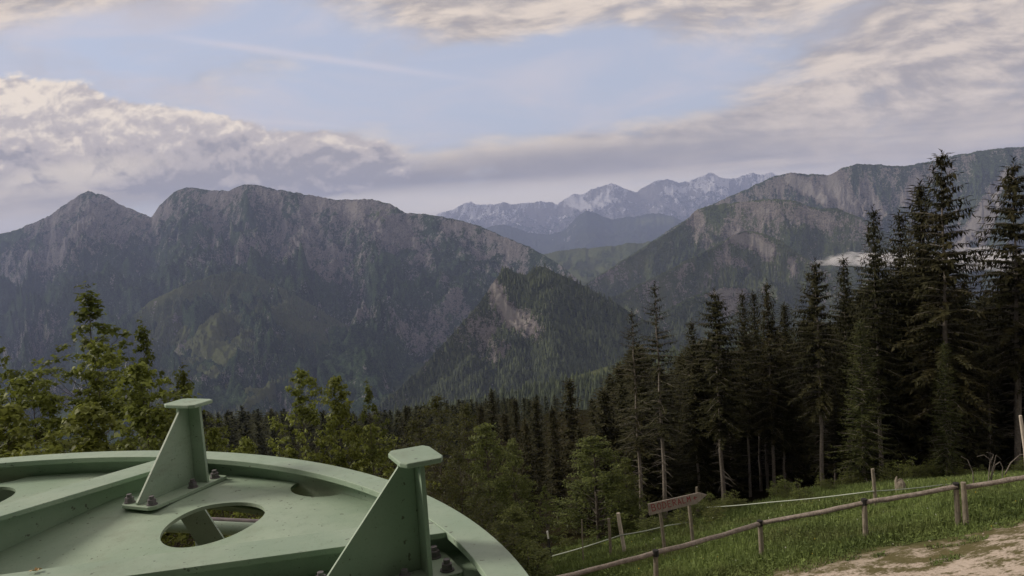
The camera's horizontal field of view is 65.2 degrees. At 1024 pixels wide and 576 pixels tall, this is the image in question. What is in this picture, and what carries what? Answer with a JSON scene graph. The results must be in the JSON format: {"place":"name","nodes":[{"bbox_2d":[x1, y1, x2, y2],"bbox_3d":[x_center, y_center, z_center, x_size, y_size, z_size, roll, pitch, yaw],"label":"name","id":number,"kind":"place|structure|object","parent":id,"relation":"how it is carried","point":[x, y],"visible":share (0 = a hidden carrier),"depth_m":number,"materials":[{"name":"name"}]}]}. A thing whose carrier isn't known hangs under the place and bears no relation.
{"place":"outdoors","nodes":[
{"label":"outdoors","id":0,"kind":"place"},
{"bbox_2d":[130,271,348,442],"bbox_3d":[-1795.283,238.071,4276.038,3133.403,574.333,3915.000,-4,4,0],"label":"mountain","id":1,"kind":"structure","parent":0,"point":[213,346],"depth_m":4676.43,"materials":[{"name":"stone"}]},
{"bbox_2d":[130,271,354,435],"bbox_3d":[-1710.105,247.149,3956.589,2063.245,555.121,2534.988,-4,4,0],"label":"forest","id":2,"kind":"object","parent":1,"relation":"on","point":[313,329],"visible":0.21,"depth_m":4732.20,"materials":[{"name":"plant"}]},
{"bbox_2d":[0,184,578,449],"bbox_3d":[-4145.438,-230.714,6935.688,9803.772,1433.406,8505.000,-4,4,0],"label":"mountain","id":3,"kind":"structure","parent":0,"point":[399,292],"depth_m":5922.89,"materials":[{"name":"stone"}]},
{"bbox_2d":[0,0,1023,233],"label":"sky","id":4,"kind":"structure","parent":0,"point":[430,107],"materials":[{"name":"blue"}]},
{"bbox_2d":[14,362,1023,575],"bbox_3d":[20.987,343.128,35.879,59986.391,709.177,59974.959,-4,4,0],"label":"ground","id":5,"kind":"structure","parent":0,"point":[988,553],"depth_m":18.22,"materials":[{"name":"soil"}]},
{"bbox_2d":[0,336,41,453],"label":"broadleaf tree","id":6,"kind":"object","parent":5,"relation":"on","point":[10,373],"visible":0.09,"depth_m":15.27,"materials":[{"name":"green plant"}]},
{"bbox_2d":[0,402,50,457],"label":"maple tree","id":7,"kind":"object","parent":5,"relation":"on","point":[8,415],"visible":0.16,"depth_m":11.65,"materials":[{"name":"green plant"}]},
{"bbox_2d":[0,366,84,457],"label":"maple tree","id":8,"kind":"object","parent":5,"relation":"on","point":[42,398],"visible":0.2,"depth_m":14.11,"materials":[{"name":"green plant"}]},
{"bbox_2d":[11,400,193,545],"bbox_3d":[-5.581,4.911,11.334,3.638,6.693,3.638,-7,5,-38],"label":"maple tree","id":9,"kind":"object","parent":5,"relation":"on","point":[87,413],"visible":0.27,"depth_m":11.09,"materials":[{"name":"green plant"}]},
{"bbox_2d":[41,339,180,546],"bbox_3d":[-7.537,5.086,14.890,3.147,8.422,2.923,-3,4,10],"label":"maple tree","id":10,"kind":"object","parent":5,"relation":"on","point":[96,352],"visible":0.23,"depth_m":14.56,"materials":[{"name":"green plant"}]},
{"bbox_2d":[2,281,229,546],"bbox_3d":[-9.592,5.064,17.881,7.469,10.426,6.373,-5,4,-23],"label":"broadleaf tree","id":11,"kind":"object","parent":5,"relation":"on","point":[91,307],"visible":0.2,"depth_m":17.54,"materials":[{"name":"green plant"}]},
{"bbox_2d":[75,361,229,546],"bbox_3d":[-6.245,5.069,13.820,3.535,7.677,3.535,0,5,44],"label":"maple tree","id":12,"kind":"object","parent":5,"relation":"on","point":[135,409],"visible":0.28,"depth_m":13.47,"materials":[{"name":"green plant"}]},
{"bbox_2d":[116,317,223,547],"bbox_3d":[-7.539,5.226,17.035,3.576,9.262,4.190,-6,5,-36],"label":"broadleaf tree","id":13,"kind":"object","parent":5,"relation":"on","point":[144,340],"visible":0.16,"depth_m":17.07,"materials":[{"name":"green plant"}]},
{"bbox_2d":[162,362,248,547],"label":"broadleaf tree","id":14,"kind":"object","parent":5,"relation":"on","point":[183,379],"visible":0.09,"depth_m":17.14,"materials":[{"name":"green plant"}]},
{"bbox_2d":[165,509,258,545],"bbox_3d":[-1.460,3.521,2.754,2.534,5.150,3.342,-4,4,0],"label":"support frame","id":15,"kind":"object","parent":5,"relation":"on","point":[203,527],"visible":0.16,"depth_m":3.38,"materials":[{"name":"green paint"}]},
{"bbox_2d":[0,398,528,575],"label":"bullwheel","id":16,"kind":"object","parent":15,"relation":"on","point":[111,513],"visible":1,"depth_m":2.61,"materials":[{"name":"green paint"}]},
{"bbox_2d":[191,436,262,546],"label":"maple tree","id":17,"kind":"object","parent":5,"relation":"on","point":[246,444],"visible":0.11,"depth_m":12.16,"materials":[{"name":"green plant"}]},
{"bbox_2d":[204,426,259,537],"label":"maple tree","id":18,"kind":"object","parent":5,"relation":"on","point":[215,439],"visible":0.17,"depth_m":13.13,"materials":[{"name":"green plant"}]},
{"bbox_2d":[265,367,363,464],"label":"maple tree","id":19,"kind":"object","parent":5,"relation":"on","point":[299,409],"visible":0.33,"depth_m":19.15,"materials":[{"name":"green plant"}]},
{"bbox_2d":[301,375,382,477],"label":"maple tree","id":20,"kind":"object","parent":5,"relation":"on","point":[339,410],"visible":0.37,"depth_m":19.60,"materials":[{"name":"green plant"}]},
{"bbox_2d":[346,379,395,479],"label":"broadleaf tree","id":21,"kind":"object","parent":5,"relation":"on","point":[373,450],"visible":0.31,"depth_m":19.73,"materials":[{"name":"green plant"}]},
{"bbox_2d":[348,423,439,488],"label":"maple tree","id":22,"kind":"object","parent":5,"relation":"on","point":[382,450],"visible":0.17,"depth_m":22.19,"materials":[{"name":"green plant"}]},
{"bbox_2d":[396,405,426,476],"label":"spruce tree","id":23,"kind":"object","parent":5,"relation":"on","point":[405,417],"visible":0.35,"depth_m":106.17,"materials":[{"name":"green plant"}]},
{"bbox_2d":[387,417,461,502],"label":"broadleaf tree","id":24,"kind":"object","parent":5,"relation":"on","point":[412,440],"visible":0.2,"depth_m":27.41,"materials":[{"name":"green plant"}]},
{"bbox_2d":[156,374,735,474],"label":"forest","id":25,"kind":"object","parent":5,"relation":"on","point":[256,429],"visible":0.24,"depth_m":170.16,"materials":[{"name":"plant"}]},
{"bbox_2d":[415,393,489,514],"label":"broadleaf tree","id":26,"kind":"object","parent":5,"relation":"on","point":[436,404],"visible":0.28,"depth_m":34.37,"materials":[{"name":"green plant"}]},
{"bbox_2d":[425,403,529,534],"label":"broadleaf tree","id":27,"kind":"object","parent":5,"relation":"on","point":[467,412],"visible":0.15,"depth_m":30.36,"materials":[{"name":"green plant"}]},
{"bbox_2d":[435,450,523,549],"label":"broadleaf tree","id":28,"kind":"object","parent":5,"relation":"on","point":[455,460],"visible":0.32,"depth_m":22.37,"materials":[{"name":"green plant"}]},
{"bbox_2d":[465,403,499,503],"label":"spruce tree","id":29,"kind":"object","parent":5,"relation":"on","point":[479,419],"visible":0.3,"depth_m":75.86,"materials":[{"name":"green plant"}]},
{"bbox_2d":[484,389,504,477],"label":"spruce tree","id":30,"kind":"object","parent":5,"relation":"on","point":[491,415],"visible":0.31,"depth_m":85.96,"materials":[{"name":"green plant"}]},
{"bbox_2d":[452,422,537,559],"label":"young tree","id":31,"kind":"object","parent":5,"relation":"on","point":[500,492],"visible":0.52,"depth_m":27.40,"materials":[{"name":"green plant"}]},
{"bbox_2d":[465,485,529,567],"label":"broadleaf tree","id":32,"kind":"object","parent":5,"relation":"on","point":[491,510],"visible":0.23,"depth_m":24.44,"materials":[{"name":"green plant"}]},
{"bbox_2d":[491,411,520,508],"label":"spruce tree","id":33,"kind":"object","parent":5,"relation":"on","point":[505,431],"visible":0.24,"depth_m":60.71,"materials":[{"name":"green plant"}]},
{"bbox_2d":[508,398,525,490],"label":"spruce tree","id":34,"kind":"object","parent":5,"relation":"on","point":[514,410],"visible":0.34,"depth_m":80.91,"materials":[{"name":"green plant"}]},
{"bbox_2d":[494,438,545,553],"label":"young tree","id":35,"kind":"object","parent":5,"relation":"on","point":[511,444],"visible":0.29,"depth_m":29.55,"materials":[{"name":"green plant"}]},
{"bbox_2d":[489,504,554,575],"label":"young tree","id":36,"kind":"object","parent":5,"relation":"on","point":[513,514],"visible":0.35,"depth_m":25.43,"materials":[{"name":"green plant"}]},
{"bbox_2d":[511,418,553,542],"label":"spruce tree","id":37,"kind":"object","parent":5,"relation":"on","point":[527,450],"visible":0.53,"depth_m":50.70,"materials":[{"name":"green plant"}]},
{"bbox_2d":[513,539,553,575],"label":"shrub","id":38,"kind":"object","parent":5,"relation":"on","point":[535,557],"visible":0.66,"depth_m":24.55,"materials":[{"name":"green plant"}]},
{"bbox_2d":[523,400,554,502],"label":"spruce tree","id":39,"kind":"object","parent":5,"relation":"on","point":[536,426],"visible":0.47,"depth_m":70.81,"materials":[{"name":"green plant"}]},
{"bbox_2d":[529,485,571,558],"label":"broadleaf tree","id":40,"kind":"object","parent":5,"relation":"on","point":[547,520],"visible":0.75,"depth_m":33.73,"materials":[{"name":"green plant"}]},
{"bbox_2d":[538,405,570,519],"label":"spruce tree","id":41,"kind":"object","parent":5,"relation":"on","point":[558,470],"visible":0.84,"depth_m":58.80,"materials":[{"name":"green plant"}]},
{"bbox_2d":[540,376,592,514],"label":"spruce tree","id":42,"kind":"object","parent":5,"relation":"on","point":[568,430],"visible":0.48,"depth_m":62.61,"materials":[{"name":"green plant"}]},
{"bbox_2d":[563,425,604,535],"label":"spruce tree","id":43,"kind":"object","parent":5,"relation":"on","point":[577,432],"visible":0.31,"depth_m":48.78,"materials":[{"name":"green plant"}]},
{"bbox_2d":[549,435,649,538],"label":"young tree","id":44,"kind":"object","parent":5,"relation":"on","point":[604,482],"visible":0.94,"depth_m":37.56,"materials":[{"name":"green plant"}]},
{"bbox_2d":[565,386,637,528],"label":"spruce tree","id":45,"kind":"object","parent":5,"relation":"on","point":[602,409],"visible":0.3,"depth_m":49.54,"materials":[{"name":"green plant"}]},
{"bbox_2d":[590,361,629,431],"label":"spruce tree","id":46,"kind":"object","parent":5,"relation":"on","point":[617,371],"visible":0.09,"depth_m":66.45,"materials":[{"name":"green plant"}]},
{"bbox_2d":[608,381,632,460],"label":"spruce tree","id":47,"kind":"object","parent":5,"relation":"on","point":[617,402],"visible":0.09,"depth_m":53.04,"materials":[{"name":"green plant"}]},
{"bbox_2d":[605,456,648,526],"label":"young tree","id":48,"kind":"object","parent":5,"relation":"on","point":[625,465],"visible":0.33,"depth_m":39.64,"materials":[{"name":"green plant"}]},
{"bbox_2d":[612,308,665,521],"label":"spruce tree","id":49,"kind":"object","parent":5,"relation":"on","point":[635,440],"visible":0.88,"depth_m":40.38,"materials":[{"name":"green plant"}]},
{"bbox_2d":[597,348,690,498],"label":"spruce tree","id":50,"kind":"object","parent":5,"relation":"on","point":[651,387],"visible":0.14,"depth_m":50.03,"materials":[{"name":"green plant"}]},
{"bbox_2d":[607,378,688,526],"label":"spruce tree","id":51,"kind":"object","parent":5,"relation":"on","point":[653,490],"visible":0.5,"depth_m":46.56,"materials":[{"name":"green plant"}]},
{"bbox_2d":[631,509,668,537],"bbox_3d":[5.838,10.148,33.822,1.450,1.669,1.320,-4,4,-9],"label":"shrub","id":52,"kind":"object","parent":5,"relation":"on","point":[653,522],"visible":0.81,"depth_m":33.70,"materials":[{"name":"green plant"}]},
{"bbox_2d":[632,281,693,523],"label":"spruce tree","id":53,"kind":"object","parent":5,"relation":"on","point":[660,427],"visible":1,"depth_m":38.30,"materials":[{"name":"green plant"}]},
{"bbox_2d":[643,363,682,490],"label":"spruce tree","id":54,"kind":"object","parent":5,"relation":"on","point":[654,388],"visible":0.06,"depth_m":56.04,"materials":[{"name":"green plant"}]},
{"bbox_2d":[648,492,705,555],"bbox_3d":[5.510,8.063,26.463,1.949,2.608,0.153,-4,4,0],"label":"arrow sign","id":55,"kind":"object","parent":5,"relation":"on","point":[660,507],"visible":0.94,"depth_m":26.33,"materials":[{"name":"brown wood"}]},
{"bbox_2d":[667,346,696,492],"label":"spruce tree","id":56,"kind":"object","parent":5,"relation":"on","point":[682,392],"visible":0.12,"depth_m":56.26,"materials":[{"name":"green plant"}]},
{"bbox_2d":[668,508,699,528],"bbox_3d":[7.239,9.892,33.813,1.296,1.492,1.180,-5,4,-16],"label":"shrub","id":57,"kind":"object","parent":5,"relation":"on","point":[679,518],"visible":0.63,"depth_m":33.67,"materials":[{"name":"green plant"}]},
{"bbox_2d":[671,318,718,500],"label":"spruce tree","id":58,"kind":"object","parent":5,"relation":"on","point":[692,400],"visible":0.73,"depth_m":46.35,"materials":[{"name":"green plant"}]},
{"bbox_2d":[665,366,751,508],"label":"spruce tree","id":59,"kind":"object","parent":5,"relation":"on","point":[708,469],"visible":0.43,"depth_m":46.89,"materials":[{"name":"green plant"}]},
{"bbox_2d":[702,502,725,523],"bbox_3d":[8.528,9.677,33.783,1.166,1.341,1.061,-1,5,35],"label":"shrub","id":60,"kind":"object","parent":5,"relation":"on","point":[711,514],"visible":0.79,"depth_m":33.76,"materials":[{"name":"green plant"}]},
{"bbox_2d":[670,334,764,499],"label":"spruce tree","id":61,"kind":"object","parent":5,"relation":"on","point":[740,485],"visible":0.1,"depth_m":49.02,"materials":[{"name":"green plant"}]},
{"bbox_2d":[683,288,766,500],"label":"spruce tree","id":62,"kind":"object","parent":5,"relation":"on","point":[718,422],"visible":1,"depth_m":44.17,"materials":[{"name":"green plant"}]},
{"bbox_2d":[726,290,770,496],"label":"spruce tree","id":63,"kind":"object","parent":5,"relation":"on","point":[744,348],"visible":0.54,"depth_m":47.29,"materials":[{"name":"green plant"}]},
{"bbox_2d":[728,367,780,488],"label":"spruce tree","id":64,"kind":"object","parent":5,"relation":"on","point":[754,450],"visible":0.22,"depth_m":55.54,"materials":[{"name":"green plant"}]},
{"bbox_2d":[738,290,775,490],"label":"spruce tree","id":65,"kind":"object","parent":5,"relation":"on","point":[755,329],"visible":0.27,"depth_m":50.30,"materials":[{"name":"green plant"}]},
{"bbox_2d":[546,468,980,559],"bbox_3d":[9.151,9.073,29.538,11.282,6.208,14.434,-7,5,-40],"label":"rope fence","id":66,"kind":"object","parent":5,"relation":"on","point":[874,491],"visible":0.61,"depth_m":29.14,"materials":[{"name":"brown wood"}]},
{"bbox_2d":[750,366,779,490],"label":"spruce tree","id":67,"kind":"object","parent":5,"relation":"on","point":[767,471],"visible":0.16,"depth_m":49.20,"materials":[{"name":"green plant"}]},
{"bbox_2d":[741,279,799,492],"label":"spruce tree","id":68,"kind":"object","parent":5,"relation":"on","point":[771,404],"visible":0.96,"depth_m":46.31,"materials":[{"name":"green plant"}]},
{"bbox_2d":[527,469,1023,575],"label":"grass","id":69,"kind":"structure","parent":5,"relation":"on","point":[738,541],"depth_m":24.36,"materials":[{"name":"plant"}]},
{"bbox_2d":[766,475,795,497],"bbox_3d":[13.542,10.178,40.268,1.490,1.618,1.637,-2,4,19],"label":"shrub","id":70,"kind":"object","parent":5,"relation":"on","point":[776,488],"visible":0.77,"depth_m":40.15,"materials":[{"name":"green plant"}]},
{"bbox_2d":[761,352,802,489],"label":"spruce tree","id":71,"kind":"object","parent":5,"relation":"on","point":[787,417],"visible":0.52,"depth_m":46.72,"materials":[{"name":"green plant"}]},
{"bbox_2d":[759,301,815,487],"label":"spruce tree","id":72,"kind":"object","parent":5,"relation":"on","point":[792,460],"visible":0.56,"depth_m":48.32,"materials":[{"name":"green plant"}]},
{"bbox_2d":[756,369,818,485],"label":"spruce tree","id":73,"kind":"object","parent":5,"relation":"on","point":[801,470],"visible":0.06,"depth_m":55.23,"materials":[{"name":"green plant"}]},
{"bbox_2d":[557,475,1023,575],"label":"rail fence","id":74,"kind":"object","parent":5,"relation":"on","point":[863,503],"visible":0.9,"depth_m":20.30,"materials":[{"name":"brown wood"}]},
{"bbox_2d":[788,478,814,501],"bbox_3d":[12.582,8.997,34.719,1.235,1.421,1.124,0,5,42],"label":"shrub","id":75,"kind":"object","parent":5,"relation":"on","point":[802,495],"visible":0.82,"depth_m":34.64,"materials":[{"name":"green plant"}]},
{"bbox_2d":[771,258,852,483],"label":"spruce tree","id":76,"kind":"object","parent":5,"relation":"on","point":[814,349],"visible":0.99,"depth_m":42.23,"materials":[{"name":"green plant"}]},
{"bbox_2d":[797,349,854,482],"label":"spruce tree","id":77,"kind":"object","parent":5,"relation":"on","point":[827,474],"visible":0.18,"depth_m":52.66,"materials":[{"name":"green plant"}]},
{"bbox_2d":[809,346,872,485],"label":"spruce tree","id":78,"kind":"object","parent":5,"relation":"on","point":[837,440],"visible":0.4,"depth_m":47.00,"materials":[{"name":"green plant"}]},
{"bbox_2d":[823,254,869,482],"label":"spruce tree","id":79,"kind":"object","parent":5,"relation":"on","point":[843,302],"visible":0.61,"depth_m":46.19,"materials":[{"name":"green plant"}]},
{"bbox_2d":[824,317,904,483],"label":"spruce tree","id":80,"kind":"object","parent":5,"relation":"on","point":[864,392],"visible":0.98,"depth_m":38.38,"materials":[{"name":"green plant"}]},
{"bbox_2d":[843,205,916,481],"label":"spruce tree","id":81,"kind":"object","parent":5,"relation":"on","point":[874,294],"visible":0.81,"depth_m":43.04,"materials":[{"name":"green plant"}]},
{"bbox_2d":[823,279,936,464],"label":"spruce tree","id":82,"kind":"object","parent":5,"relation":"on","point":[867,321],"visible":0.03,"depth_m":47.96,"materials":[{"name":"green plant"}]},
{"bbox_2d":[831,273,953,478],"bbox_3d":[22.241,5.607,46.742,6.857,13.142,7.578,-1,5,37],"label":"spruce tree","id":83,"kind":"object","parent":5,"relation":"on","point":[892,437],"visible":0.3,"depth_m":45.74,"materials":[{"name":"green plant"}]},
{"bbox_2d":[873,209,919,400],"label":"spruce tree","id":84,"kind":"object","parent":5,"relation":"on","point":[899,254],"visible":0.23,"depth_m":46.92,"materials":[{"name":"green plant"}]},
{"bbox_2d":[881,178,987,474],"bbox_3d":[23.369,2.904,45.162,6.073,18.299,7.314,-1,5,36],"label":"spruce tree","id":85,"kind":"object","parent":5,"relation":"on","point":[920,191],"visible":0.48,"depth_m":44.89,"materials":[{"name":"green plant"}]},
{"bbox_2d":[884,256,989,464],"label":"spruce tree","id":86,"kind":"object","parent":5,"relation":"on","point":[970,442],"visible":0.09,"depth_m":45.46,"materials":[{"name":"green plant"}]},
{"bbox_2d":[889,149,1001,468],"bbox_3d":[21.780,1.761,40.318,5.459,17.485,5.472,-2,4,22],"label":"spruce tree","id":87,"kind":"object","parent":5,"relation":"on","point":[943,267],"visible":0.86,"depth_m":39.95,"materials":[{"name":"green plant"}]},
{"bbox_2d":[924,340,970,476],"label":"spruce tree","id":88,"kind":"object","parent":5,"relation":"on","point":[949,453],"visible":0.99,"depth_m":37.46,"materials":[{"name":"green plant"}]},
{"bbox_2d":[950,279,1014,471],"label":"spruce tree","id":89,"kind":"object","parent":5,"relation":"on","point":[977,432],"visible":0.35,"depth_m":46.15,"materials":[{"name":"green plant"}]},
{"bbox_2d":[952,314,1013,471],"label":"spruce tree","id":90,"kind":"object","parent":5,"relation":"on","point":[993,438],"visible":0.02,"depth_m":48.77,"materials":[{"name":"green plant"}]},
{"bbox_2d":[947,155,1023,469],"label":"spruce tree","id":91,"kind":"object","parent":5,"relation":"on","point":[1015,367],"visible":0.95,"depth_m":41.15,"materials":[{"name":"green plant"}]},
{"bbox_2d":[973,301,1010,470],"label":"spruce tree","id":92,"kind":"object","parent":5,"relation":"on","point":[988,342],"visible":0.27,"depth_m":46.77,"materials":[{"name":"green plant"}]},
{"bbox_2d":[980,264,1023,469],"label":"spruce tree","id":93,"kind":"object","parent":5,"relation":"on","point":[1008,442],"visible":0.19,"depth_m":50.01,"materials":[{"name":"green plant"}]},
{"bbox_2d":[982,257,1023,467],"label":"spruce tree","id":94,"kind":"object","parent":5,"relation":"on","point":[1020,318],"visible":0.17,"depth_m":47.52,"materials":[{"name":"green plant"}]},
{"bbox_2d":[378,266,682,412],"bbox_3d":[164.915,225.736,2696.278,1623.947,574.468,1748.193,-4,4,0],"label":"mountain","id":95,"kind":"structure","parent":0,"point":[511,312],"depth_m":2902.17,"materials":[{"name":"stone"}]},
{"bbox_2d":[371,263,684,414],"bbox_3d":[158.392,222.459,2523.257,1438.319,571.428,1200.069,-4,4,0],"label":"forest","id":96,"kind":"object","parent":95,"relation":"on","point":[512,366],"visible":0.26,"depth_m":2834.19,"materials":[{"name":"plant"}]},
{"bbox_2d":[485,211,682,253],"bbox_3d":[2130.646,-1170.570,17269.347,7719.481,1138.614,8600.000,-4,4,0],"label":"hill","id":97,"kind":"structure","parent":0,"point":[587,229],"depth_m":18416.80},
{"bbox_2d":[543,241,650,285],"bbox_3d":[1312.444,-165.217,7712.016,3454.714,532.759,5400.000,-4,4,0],"label":"hill","id":98,"kind":"structure","parent":0,"point":[584,266],"depth_m":8602.99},
{"bbox_2d":[435,172,777,233],"bbox_3d":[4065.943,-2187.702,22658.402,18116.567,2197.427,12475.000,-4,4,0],"label":"mountain","id":99,"kind":"structure","parent":0,"point":[684,201],"depth_m":24509.54,"materials":[{"name":"stone"}]},
{"bbox_2d":[442,336,798,413],"bbox_3d":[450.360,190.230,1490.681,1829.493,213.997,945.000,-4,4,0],"label":"hill","id":100,"kind":"structure","parent":0,"point":[594,373],"depth_m":1658.29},
{"bbox_2d":[391,326,810,424],"bbox_3d":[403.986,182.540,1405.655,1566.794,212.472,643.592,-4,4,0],"label":"forest","id":101,"kind":"object","parent":100,"relation":"on","point":[558,385],"visible":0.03,"depth_m":1636.52,"materials":[{"name":"plant"}]},
{"bbox_2d":[646,285,806,346],"bbox_3d":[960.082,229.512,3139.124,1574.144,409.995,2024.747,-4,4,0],"label":"mountain","id":102,"kind":"structure","parent":0,"point":[731,300],"depth_m":3560.10,"materials":[{"name":"stone"}]},
{"bbox_2d":[651,289,818,347],"bbox_3d":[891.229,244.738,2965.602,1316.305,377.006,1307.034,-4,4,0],"label":"forest","id":103,"kind":"object","parent":102,"relation":"on","point":[678,332],"visible":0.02,"depth_m":3518.75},
{"bbox_2d":[610,231,858,323],"bbox_3d":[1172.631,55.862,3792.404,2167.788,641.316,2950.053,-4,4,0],"label":"mountain","id":104,"kind":"structure","parent":0,"point":[684,276],"depth_m":4392.92,"materials":[{"name":"stone"}]},
{"bbox_2d":[611,242,854,321],"bbox_3d":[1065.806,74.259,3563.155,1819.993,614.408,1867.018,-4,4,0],"label":"forest","id":105,"kind":"object","parent":104,"relation":"on","point":[733,285],"visible":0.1,"depth_m":4304.90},
{"bbox_2d":[586,199,973,308],"bbox_3d":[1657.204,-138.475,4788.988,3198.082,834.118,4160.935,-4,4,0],"label":"mountain","id":106,"kind":"structure","parent":0,"point":[821,223],"depth_m":5428.98,"materials":[{"name":"stone"}]},
{"bbox_2d":[585,200,974,306],"bbox_3d":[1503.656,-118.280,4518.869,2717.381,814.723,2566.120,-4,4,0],"label":"forest","id":107,"kind":"object","parent":106,"relation":"on","point":[802,224],"visible":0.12,"depth_m":5461.09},
{"bbox_2d":[629,147,1023,297],"bbox_3d":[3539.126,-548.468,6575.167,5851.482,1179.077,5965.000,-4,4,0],"label":"mountain","id":108,"kind":"structure","parent":0,"point":[856,189],"depth_m":7015.15,"materials":[{"name":"stone"}]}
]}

